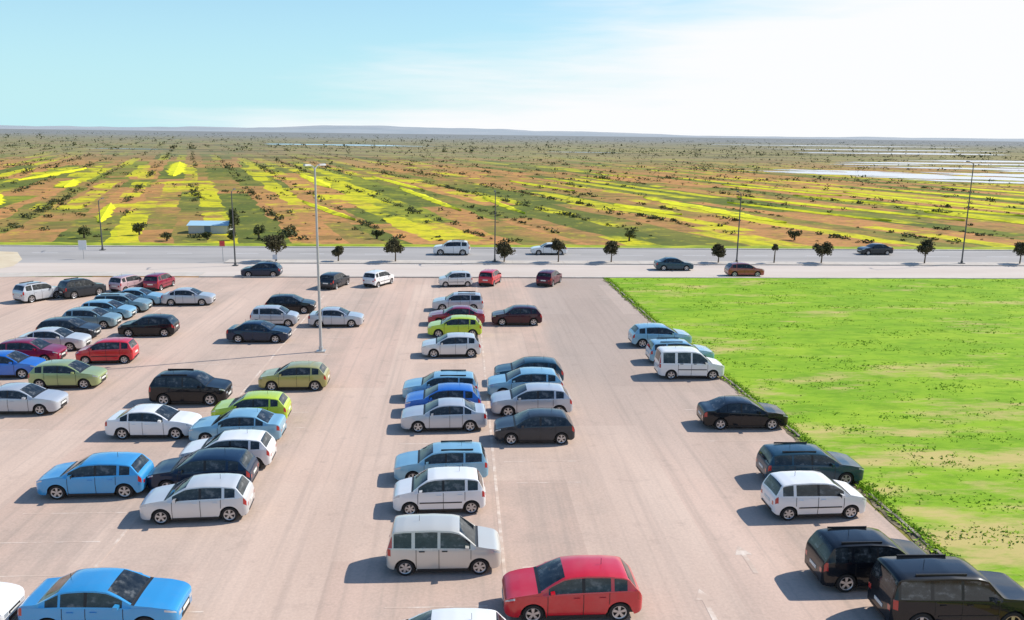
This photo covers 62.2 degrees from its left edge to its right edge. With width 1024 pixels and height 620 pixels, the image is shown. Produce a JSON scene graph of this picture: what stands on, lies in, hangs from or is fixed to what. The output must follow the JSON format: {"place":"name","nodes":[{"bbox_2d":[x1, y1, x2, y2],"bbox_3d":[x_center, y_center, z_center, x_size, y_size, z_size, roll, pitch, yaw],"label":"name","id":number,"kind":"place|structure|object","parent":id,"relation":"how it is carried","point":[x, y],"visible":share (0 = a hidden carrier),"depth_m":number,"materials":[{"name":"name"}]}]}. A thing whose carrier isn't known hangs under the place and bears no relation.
{"place":"outdoors","nodes":[
{"label":"outdoors","id":0,"kind":"place"},
{"bbox_2d":[0,251,21,267],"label":"dirt shoulder","id":1,"kind":"object","parent":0,"point":[8,259],"visible":1,"depth_m":98.17},
{"bbox_2d":[0,271,204,276],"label":"pavement","id":2,"kind":"structure","parent":0,"point":[32,274],"depth_m":88.52,"materials":[{"name":"concrete"}]},
{"bbox_2d":[18,260,226,262],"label":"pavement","id":3,"kind":"structure","parent":0,"point":[121,261],"depth_m":97.16,"materials":[{"name":"concrete"}]},
{"bbox_2d":[0,125,527,130],"bbox_3d":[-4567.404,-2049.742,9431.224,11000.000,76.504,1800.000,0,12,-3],"label":"distant hills","id":4,"kind":"structure","parent":0,"point":[312,127],"depth_m":9062.68,"materials":[{"name":"grey"}]},
{"bbox_2d":[0,277,908,619],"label":"car park","id":5,"kind":"structure","parent":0,"point":[652,481],"depth_m":37.59,"materials":[{"name":"concrete"}]},
{"bbox_2d":[0,582,24,619],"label":"parked hatchback","id":6,"kind":"object","parent":5,"relation":"on","point":[12,597],"visible":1,"depth_m":26.11,"materials":[{"name":"paint"}]},
{"bbox_2d":[0,350,45,378],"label":"parked hatchback","id":7,"kind":"object","parent":5,"relation":"on","point":[21,365],"visible":0.83,"depth_m":51.44,"materials":[{"name":"paint"}]},
{"bbox_2d":[0,337,66,359],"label":"parked hatchback","id":8,"kind":"object","parent":5,"relation":"on","point":[38,347],"visible":0.71,"depth_m":54.63,"materials":[{"name":"paint"}]},
{"bbox_2d":[0,382,68,414],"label":"parked sedan","id":9,"kind":"object","parent":5,"relation":"on","point":[20,397],"visible":1,"depth_m":44.91,"materials":[{"name":"paint"}]},
{"bbox_2d":[12,281,59,302],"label":"parked suv","id":10,"kind":"object","parent":5,"relation":"on","point":[31,291],"visible":0.95,"depth_m":73.87,"materials":[{"name":"paint"}]},
{"bbox_2d":[17,326,91,350],"bbox_3d":[-31.529,1.879,58.495,4.488,1.591,2.026,0,12,-4],"label":"parked sedan","id":11,"kind":"object","parent":5,"relation":"on","point":[70,340],"visible":0.65,"depth_m":57.88,"materials":[{"name":"paint"}]},
{"bbox_2d":[28,358,107,388],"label":"parked hatchback","id":12,"kind":"object","parent":5,"relation":"on","point":[61,373],"visible":0.95,"depth_m":49.45,"materials":[{"name":"paint"}]},
{"bbox_2d":[35,316,100,336],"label":"parked hatchback","id":13,"kind":"object","parent":5,"relation":"on","point":[74,324],"visible":0.52,"depth_m":60.85,"materials":[{"name":"paint"}]},
{"bbox_2d":[57,277,105,298],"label":"parked suv","id":14,"kind":"object","parent":5,"relation":"on","point":[73,288],"visible":0.99,"depth_m":75.97,"materials":[{"name":"paint"}]},
{"bbox_2d":[61,306,121,328],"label":"parked hatchback","id":15,"kind":"object","parent":5,"relation":"on","point":[104,318],"visible":0.69,"depth_m":64.41,"materials":[{"name":"paint"}]},
{"bbox_2d":[36,452,153,499],"bbox_3d":[-17.447,6.780,35.592,4.340,1.714,2.069,0,12,-5],"label":"parked hatchback","id":16,"kind":"object","parent":5,"relation":"on","point":[123,474],"visible":1,"depth_m":34.88,"materials":[{"name":"paint"}]},
{"bbox_2d":[17,568,191,619],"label":"parked sedan","id":17,"kind":"object","parent":5,"relation":"on","point":[104,594],"visible":1,"depth_m":25.56,"materials":[{"name":"paint"}]},
{"bbox_2d":[75,337,138,363],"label":"parked hatchback","id":18,"kind":"object","parent":5,"relation":"on","point":[124,350],"visible":0.98,"depth_m":54.82,"materials":[{"name":"paint"}]},
{"bbox_2d":[80,299,136,318],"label":"parked hatchback","id":19,"kind":"object","parent":5,"relation":"on","point":[122,309],"visible":0.6,"depth_m":67.41,"materials":[{"name":"paint"}]},
{"bbox_2d":[94,292,152,312],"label":"parked station wagon","id":20,"kind":"object","parent":5,"relation":"on","point":[139,304],"visible":0.57,"depth_m":70.16,"materials":[{"name":"paint"}]},
{"bbox_2d":[108,273,143,291],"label":"parked hatchback","id":21,"kind":"object","parent":5,"relation":"on","point":[121,282],"visible":0.78,"depth_m":78.73,"materials":[{"name":"paint"}]},
{"bbox_2d":[118,286,163,304],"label":"parked sedan","id":22,"kind":"object","parent":5,"relation":"on","point":[141,292],"visible":0.47,"depth_m":73.07,"materials":[{"name":"paint"}]},
{"bbox_2d":[117,314,179,336],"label":"parked hatchback","id":23,"kind":"object","parent":5,"relation":"on","point":[164,325],"visible":1,"depth_m":62.08,"materials":[{"name":"paint"}]},
{"bbox_2d":[105,403,201,439],"bbox_3d":[-17.847,5.437,42.348,4.337,1.570,1.992,0,12,-2],"label":"parked sedan","id":24,"kind":"object","parent":5,"relation":"on","point":[150,419],"visible":0.98,"depth_m":41.62,"materials":[{"name":"paint"}]},
{"bbox_2d":[143,272,174,290],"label":"parked hatchback","id":25,"kind":"object","parent":5,"relation":"on","point":[159,281],"visible":0.99,"depth_m":79.73,"materials":[{"name":"paint"}]},
{"bbox_2d":[161,287,215,305],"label":"parked sedan","id":26,"kind":"object","parent":5,"relation":"on","point":[185,295],"visible":1,"depth_m":73.16,"materials":[{"name":"paint"}]},
{"bbox_2d":[148,369,232,405],"bbox_3d":[-17.953,4.196,47.506,4.237,1.889,2.062,0,12,-2],"label":"parked suv","id":27,"kind":"object","parent":5,"relation":"on","point":[167,387],"visible":0.99,"depth_m":46.74,"materials":[{"name":"paint"}]},
{"bbox_2d":[139,473,254,524],"bbox_3d":[-12.417,7.289,33.541,4.138,1.681,2.019,-1,12,-7],"label":"parked hatchback","id":28,"kind":"object","parent":5,"relation":"on","point":[228,497],"visible":1,"depth_m":32.87,"materials":[{"name":"paint"}]},
{"bbox_2d":[147,447,258,488],"bbox_3d":[-13.178,6.699,36.238,4.340,1.714,2.069,0,12,-4],"label":"parked hatchback","id":29,"kind":"object","parent":5,"relation":"on","point":[243,461],"visible":0.8,"depth_m":35.54,"materials":[{"name":"paint"}]},
{"bbox_2d":[179,429,276,468],"bbox_3d":[-12.918,6.228,38.611,4.088,1.672,2.007,0,12,-5],"label":"parked hatchback","id":30,"kind":"object","parent":5,"relation":"on","point":[260,445],"visible":0.64,"depth_m":38.09,"materials":[{"name":"paint"}]},
{"bbox_2d":[188,407,286,440],"bbox_3d":[-13.510,5.592,41.820,4.488,1.591,2.026,0,12,-3],"label":"parked sedan","id":31,"kind":"object","parent":5,"relation":"on","point":[274,425],"visible":0.83,"depth_m":41.11,"materials":[{"name":"paint"}]},
{"bbox_2d":[211,390,291,418],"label":"parked hatchback","id":32,"kind":"object","parent":5,"relation":"on","point":[277,402],"visible":0.66,"depth_m":43.90,"materials":[{"name":"paint"}]},
{"bbox_2d":[226,320,291,342],"bbox_3d":[-18.280,1.437,61.441,4.438,1.584,2.014,0,12,-2],"label":"parked sedan","id":33,"kind":"object","parent":5,"relation":"on","point":[255,330],"visible":1,"depth_m":60.69,"materials":[{"name":"paint"}]},
{"bbox_2d":[250,305,299,326],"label":"parked hatchback","id":34,"kind":"object","parent":5,"relation":"on","point":[277,314],"visible":0.81,"depth_m":65.81,"materials":[{"name":"paint"}]},
{"bbox_2d":[265,292,315,313],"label":"parked hatchback","id":35,"kind":"object","parent":5,"relation":"on","point":[294,302],"visible":0.82,"depth_m":70.50,"materials":[{"name":"paint"}]},
{"bbox_2d":[258,361,329,390],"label":"parked hatchback","id":36,"kind":"object","parent":5,"relation":"on","point":[314,375],"visible":0.99,"depth_m":49.66,"materials":[{"name":"paint"}]},
{"bbox_2d":[303,163,325,351],"bbox_3d":[-13.134,-3.397,57.459,0.774,12.830,1.847,4,12,17],"label":"street lamp","id":37,"kind":"object","parent":5,"relation":"on","point":[320,349],"visible":1,"depth_m":57.51,"materials":[{"name":"grey metal"}]},
{"bbox_2d":[320,272,349,288],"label":"parked hatchback","id":38,"kind":"object","parent":5,"relation":"on","point":[334,280],"visible":0.96,"depth_m":81.58,"materials":[{"name":"paint"}]},
{"bbox_2d":[308,306,363,326],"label":"parked sedan","id":39,"kind":"object","parent":5,"relation":"on","point":[333,315],"visible":0.89,"depth_m":65.88,"materials":[{"name":"paint"}]},
{"bbox_2d":[363,270,393,287],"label":"parked hatchback","id":40,"kind":"object","parent":5,"relation":"on","point":[377,278],"visible":1,"depth_m":83.04,"materials":[{"name":"paint"}]},
{"bbox_2d":[0,281,867,619],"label":"parking markings","id":41,"kind":"object","parent":5,"relation":"on","point":[702,595],"visible":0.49,"depth_m":33.77,"materials":[{"name":"paint"}]},
{"bbox_2d":[393,466,485,513],"bbox_3d":[-2.957,7.189,34.491,3.739,1.726,1.920,0,12,-5],"label":"parked hatchback","id":42,"kind":"object","parent":5,"relation":"on","point":[453,488],"visible":1,"depth_m":33.83,"materials":[{"name":"paint"}]},
{"bbox_2d":[402,370,477,397],"bbox_3d":[-4.104,4.227,48.745,4.337,1.667,1.994,0,12,-3],"label":"parked station wagon","id":43,"kind":"object","parent":5,"relation":"on","point":[435,378],"visible":0.56,"depth_m":48.07,"materials":[{"name":"paint"}]},
{"bbox_2d":[394,440,487,479],"bbox_3d":[-3.137,6.597,37.529,4.136,1.636,1.948,0,12,-5],"label":"parked station wagon","id":44,"kind":"object","parent":5,"relation":"on","point":[447,453],"visible":0.81,"depth_m":36.89,"materials":[{"name":"paint"}]},
{"bbox_2d":[405,382,480,407],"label":"parked hatchback","id":45,"kind":"object","parent":5,"relation":"on","point":[469,391],"visible":0.59,"depth_m":45.64,"materials":[{"name":"paint"}]},
{"bbox_2d":[386,513,500,575],"bbox_3d":[-2.381,8.082,29.902,3.990,1.867,2.016,0,12,-3],"label":"parked minivan","id":46,"kind":"object","parent":5,"relation":"on","point":[435,542],"visible":1,"depth_m":29.18,"materials":[{"name":"paint"}]},
{"bbox_2d":[401,397,486,432],"bbox_3d":[-3.515,5.292,43.886,4.438,1.584,2.014,0,12,-5],"label":"parked sedan","id":47,"kind":"object","parent":5,"relation":"on","point":[453,413],"visible":1,"depth_m":43.17,"materials":[{"name":"paint"}]},
{"bbox_2d":[421,332,480,357],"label":"parked hatchback","id":48,"kind":"object","parent":5,"relation":"on","point":[459,343],"visible":1,"depth_m":57.43,"materials":[{"name":"paint"}]},
{"bbox_2d":[427,314,481,336],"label":"parked hatchback","id":49,"kind":"object","parent":5,"relation":"on","point":[461,323],"visible":0.94,"depth_m":63.08,"materials":[{"name":"paint"}]},
{"bbox_2d":[438,271,472,286],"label":"parked hatchback","id":50,"kind":"object","parent":5,"relation":"on","point":[458,278],"visible":1,"depth_m":83.72,"materials":[{"name":"paint"}]},
{"bbox_2d":[406,608,505,619],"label":"parked hatchback","id":51,"kind":"object","parent":5,"relation":"on","point":[461,614],"visible":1,"depth_m":24.40,"materials":[{"name":"paint"}]},
{"bbox_2d":[428,305,484,322],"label":"parked sedan","id":52,"kind":"object","parent":5,"relation":"on","point":[479,314],"visible":0.65,"depth_m":66.89,"materials":[{"name":"paint"}]},
{"bbox_2d":[432,291,483,309],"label":"parked station wagon","id":53,"kind":"object","parent":5,"relation":"on","point":[474,299],"visible":0.88,"depth_m":72.27,"materials":[{"name":"paint"}]},
{"bbox_2d":[478,269,501,285],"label":"parked hatchback","id":54,"kind":"object","parent":5,"relation":"on","point":[492,277],"visible":1,"depth_m":84.25,"materials":[{"name":"paint"}]},
{"bbox_2d":[491,304,541,325],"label":"parked hatchback","id":55,"kind":"object","parent":5,"relation":"on","point":[522,314],"visible":1,"depth_m":67.20,"materials":[{"name":"paint"}]},
{"bbox_2d":[487,367,563,394],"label":"parked hatchback","id":56,"kind":"object","parent":5,"relation":"on","point":[512,379],"visible":0.57,"depth_m":48.75,"materials":[{"name":"paint"}]},
{"bbox_2d":[494,356,563,380],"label":"parked hatchback","id":57,"kind":"object","parent":5,"relation":"on","point":[540,361],"visible":0.48,"depth_m":51.40,"materials":[{"name":"paint"}]},
{"bbox_2d":[490,382,572,416],"bbox_3d":[1.044,4.750,46.397,4.441,1.730,2.094,0,12,-3],"label":"parked hatchback","id":58,"kind":"object","parent":5,"relation":"on","point":[518,399],"visible":0.96,"depth_m":45.63,"materials":[{"name":"paint"}]},
{"bbox_2d":[494,407,574,444],"bbox_3d":[1.088,5.647,42.289,3.987,1.656,1.982,0,12,-3],"label":"parked hatchback","id":59,"kind":"object","parent":5,"relation":"on","point":[551,424],"visible":1,"depth_m":41.58,"materials":[{"name":"paint"}]},
{"bbox_2d":[536,269,561,286],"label":"parked hatchback","id":60,"kind":"object","parent":5,"relation":"on","point":[547,277],"visible":1,"depth_m":84.53,"materials":[{"name":"paint"}]},
{"bbox_2d":[502,555,641,619],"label":"parked hatchback","id":61,"kind":"object","parent":5,"relation":"on","point":[573,586],"visible":1,"depth_m":26.51,"materials":[{"name":"paint"}]},
{"bbox_2d":[628,323,691,347],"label":"parked hatchback","id":62,"kind":"object","parent":5,"relation":"on","point":[641,335],"visible":0.8,"depth_m":60.87,"materials":[{"name":"paint"}]},
{"bbox_2d":[645,337,713,360],"bbox_3d":[11.323,2.647,57.211,4.438,1.682,2.017,0,12,-3],"label":"parked station wagon","id":63,"kind":"object","parent":5,"relation":"on","point":[652,345],"visible":0.47,"depth_m":56.58,"materials":[{"name":"paint"}]},
{"bbox_2d":[654,346,724,379],"bbox_3d":[11.229,3.189,53.737,4.239,2.040,2.058,0,12,-2],"label":"parked van","id":64,"kind":"object","parent":5,"relation":"on","point":[671,362],"visible":1,"depth_m":52.97,"materials":[{"name":"paint"}]},
{"bbox_2d":[696,395,787,429],"bbox_3d":[12.160,5.290,44.817,4.538,1.598,2.037,0,12,-2],"label":"parked sedan","id":65,"kind":"object","parent":5,"relation":"on","point":[720,412],"visible":1,"depth_m":44.07,"materials":[{"name":"paint"}]},
{"bbox_2d":[603,279,936,553],"bbox_3d":[13.635,4.832,50.940,1.263,0.012,80.089,-1,12,-6],"label":"soil margin","id":66,"kind":"object","parent":5,"relation":"on","point":[877,506],"visible":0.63,"depth_m":35.86,"materials":[{"name":"brown soil"}]},
{"bbox_2d":[756,442,863,483],"bbox_3d":[13.277,6.723,37.815,4.438,1.682,2.017,0,12,-3],"label":"parked station wagon","id":67,"kind":"object","parent":5,"relation":"on","point":[784,456],"visible":0.84,"depth_m":37.09,"materials":[{"name":"paint"}]},
{"bbox_2d":[760,470,866,520],"bbox_3d":[12.271,7.359,34.511,3.941,1.763,1.972,0,12,-5],"label":"parked hatchback","id":68,"kind":"object","parent":5,"relation":"on","point":[787,495],"visible":1,"depth_m":33.80,"materials":[{"name":"paint"}]},
{"bbox_2d":[804,526,927,592],"bbox_3d":[12.386,8.412,29.212,4.136,1.871,2.037,0,12,-3],"label":"parked suv","id":69,"kind":"object","parent":5,"relation":"on","point":[842,558],"visible":0.73,"depth_m":28.47,"materials":[{"name":"paint"}]},
{"bbox_2d":[867,554,1023,619],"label":"parked suv","id":70,"kind":"object","parent":5,"relation":"on","point":[923,587],"visible":1,"depth_m":26.00,"materials":[{"name":"paint"}]},
{"bbox_2d":[0,242,1014,249],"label":"verge","id":71,"kind":"structure","parent":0,"point":[433,245],"depth_m":113.93,"materials":[{"name":"green plant"}]},
{"bbox_2d":[0,129,1023,543],"bbox_3d":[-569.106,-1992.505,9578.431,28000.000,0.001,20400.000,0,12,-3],"label":"ground","id":72,"kind":"structure","parent":0,"point":[160,209],"depth_m":229.29,"materials":[{"name":"green plant"}]},
{"bbox_2d":[131,222,147,234],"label":"tree","id":73,"kind":"object","parent":72,"relation":"on","point":[137,227],"visible":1,"depth_m":120.77,"materials":[{"name":"green plant"}]},
{"bbox_2d":[186,221,232,233],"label":"field shed","id":74,"kind":"structure","parent":72,"relation":"on","point":[214,227],"depth_m":124.11,"materials":[{"name":"grey"}]},
{"bbox_2d":[228,208,239,231],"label":"tree","id":75,"kind":"object","parent":72,"relation":"on","point":[236,216],"visible":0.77,"depth_m":124.37,"materials":[{"name":"green plant"}]},
{"bbox_2d":[253,224,265,236],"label":"tree","id":76,"kind":"object","parent":72,"relation":"on","point":[257,230],"visible":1,"depth_m":119.28,"materials":[{"name":"green plant"}]},
{"bbox_2d":[0,131,1023,243],"bbox_3d":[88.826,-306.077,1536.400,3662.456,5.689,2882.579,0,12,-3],"label":"shrubs","id":77,"kind":"object","parent":72,"relation":"on","point":[290,232],"visible":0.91,"depth_m":256.50,"materials":[{"name":"green plant"}]},
{"bbox_2d":[0,162,1023,223],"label":"yellow flower strips","id":78,"kind":"object","parent":72,"relation":"on","point":[174,169],"visible":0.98,"depth_m":187.41,"materials":[{"name":"yellow plant"}]},
{"bbox_2d":[609,281,941,553],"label":"kerb","id":79,"kind":"structure","parent":72,"relation":"on","point":[873,497],"depth_m":35.41,"materials":[{"name":"concrete"}]},
{"bbox_2d":[0,246,1023,261],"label":"road","id":80,"kind":"structure","parent":0,"point":[93,253],"depth_m":106.14,"materials":[{"name":"grey asphalt"}]},
{"bbox_2d":[433,239,470,254],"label":"moving suv","id":81,"kind":"object","parent":80,"relation":"on","point":[455,246],"visible":1,"depth_m":105.15,"materials":[{"name":"paint"}]},
{"bbox_2d":[0,245,1023,278],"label":"kerb","id":82,"kind":"structure","parent":80,"relation":"on","point":[279,276],"depth_m":92.52,"materials":[{"name":"concrete"}]},
{"bbox_2d":[530,242,566,254],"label":"moving sedan","id":83,"kind":"object","parent":80,"relation":"on","point":[544,248],"visible":0.77,"depth_m":106.55,"materials":[{"name":"paint"}]},
{"bbox_2d":[161,247,1023,266],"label":"road markings","id":84,"kind":"object","parent":80,"relation":"on","point":[597,249],"visible":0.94,"depth_m":105.91,"materials":[{"name":"paint"}]},
{"bbox_2d":[857,243,892,254],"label":"moving sedan","id":85,"kind":"object","parent":80,"relation":"on","point":[875,248],"visible":1,"depth_m":110.33,"materials":[{"name":"paint"}]},
{"bbox_2d":[0,263,1023,276],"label":"road","id":86,"kind":"structure","parent":0,"point":[625,270],"depth_m":94.82,"materials":[{"name":"grey asphalt"}]},
{"bbox_2d":[241,261,282,275],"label":"parked hatchback","id":87,"kind":"object","parent":86,"relation":"on","point":[265,268],"visible":1,"depth_m":87.79,"materials":[{"name":"paint"}]},
{"bbox_2d":[654,257,693,270],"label":"moving car","id":88,"kind":"object","parent":86,"relation":"on","point":[664,263],"visible":1,"depth_m":95.41,"materials":[{"name":"paint"}]},
{"bbox_2d":[724,262,763,276],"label":"moving hatchback","id":89,"kind":"object","parent":86,"relation":"on","point":[734,269],"visible":1,"depth_m":91.80,"materials":[{"name":"paint"}]},
{"bbox_2d":[0,126,1023,141],"bbox_3d":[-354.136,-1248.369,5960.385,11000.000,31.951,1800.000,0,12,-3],"label":"distant hills","id":90,"kind":"structure","parent":0,"point":[506,132],"depth_m":5357.65,"materials":[{"name":"grey"}]},
{"bbox_2d":[0,0,1023,138],"label":"sky","id":91,"kind":"structure","parent":0,"point":[778,68],"materials":[{"name":"blue"}]},
{"bbox_2d":[92,144,1023,183],"bbox_3d":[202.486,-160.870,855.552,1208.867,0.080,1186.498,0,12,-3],"label":"marsh water","id":92,"kind":"structure","parent":0,"point":[890,174],"depth_m":377.79,"materials":[{"name":"white liquid"}]},
{"bbox_2d":[224,259,1023,265],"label":"median pavement","id":93,"kind":"structure","parent":0,"point":[626,262],"depth_m":100.26,"materials":[{"name":"concrete"}]},
{"bbox_2d":[231,188,237,265],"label":"street lamp","id":94,"kind":"object","parent":93,"relation":"on","point":[235,263],"visible":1,"depth_m":94.48,"materials":[{"name":"black metal"}]},
{"bbox_2d":[262,233,288,260],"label":"street tree","id":95,"kind":"object","parent":93,"relation":"on","point":[274,242],"visible":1,"depth_m":97.54,"materials":[{"name":"green plant"}]},
{"bbox_2d":[331,246,343,260],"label":"street tree","id":96,"kind":"object","parent":93,"relation":"on","point":[337,251],"visible":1,"depth_m":98.18,"materials":[{"name":"green plant"}]},
{"bbox_2d":[383,237,404,260],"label":"street tree","id":97,"kind":"object","parent":93,"relation":"on","point":[392,245],"visible":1,"depth_m":98.22,"materials":[{"name":"green plant"}]},
{"bbox_2d":[492,190,496,261],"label":"street lamp","id":98,"kind":"object","parent":93,"relation":"on","point":[495,232],"visible":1,"depth_m":99.05,"materials":[{"name":"grey metal"}]},
{"bbox_2d":[496,240,515,261],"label":"street tree","id":99,"kind":"object","parent":93,"relation":"on","point":[504,250],"visible":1,"depth_m":99.20,"materials":[{"name":"green plant"}]},
{"bbox_2d":[550,238,565,261],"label":"street tree","id":100,"kind":"object","parent":93,"relation":"on","point":[557,244],"visible":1,"depth_m":99.44,"materials":[{"name":"green plant"}]},
{"bbox_2d":[603,240,619,261],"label":"street tree","id":101,"kind":"object","parent":93,"relation":"on","point":[611,247],"visible":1,"depth_m":99.73,"materials":[{"name":"green plant"}]},
{"bbox_2d":[711,243,725,262],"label":"street tree","id":102,"kind":"object","parent":93,"relation":"on","point":[719,250],"visible":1,"depth_m":100.76,"materials":[{"name":"green plant"}]},
{"bbox_2d":[812,241,833,262],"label":"street tree","id":103,"kind":"object","parent":93,"relation":"on","point":[825,248],"visible":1,"depth_m":101.41,"materials":[{"name":"green plant"}]},
{"bbox_2d":[916,238,935,262],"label":"street tree","id":104,"kind":"object","parent":93,"relation":"on","point":[925,246],"visible":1,"depth_m":102.19,"materials":[{"name":"green plant"}]},
{"bbox_2d":[958,161,973,263],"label":"street lamp","id":105,"kind":"object","parent":93,"relation":"on","point":[961,262],"visible":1,"depth_m":101.95,"materials":[{"name":"grey metal"}]},
{"bbox_2d":[1013,241,1023,263],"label":"street tree","id":106,"kind":"object","parent":93,"relation":"on","point":[1019,248],"visible":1,"depth_m":103.18,"materials":[{"name":"green plant"}]},
{"bbox_2d":[603,277,1023,587],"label":"grass field","id":107,"kind":"structure","parent":0,"point":[938,479],"depth_m":54.73,"materials":[{"name":"green plant"}]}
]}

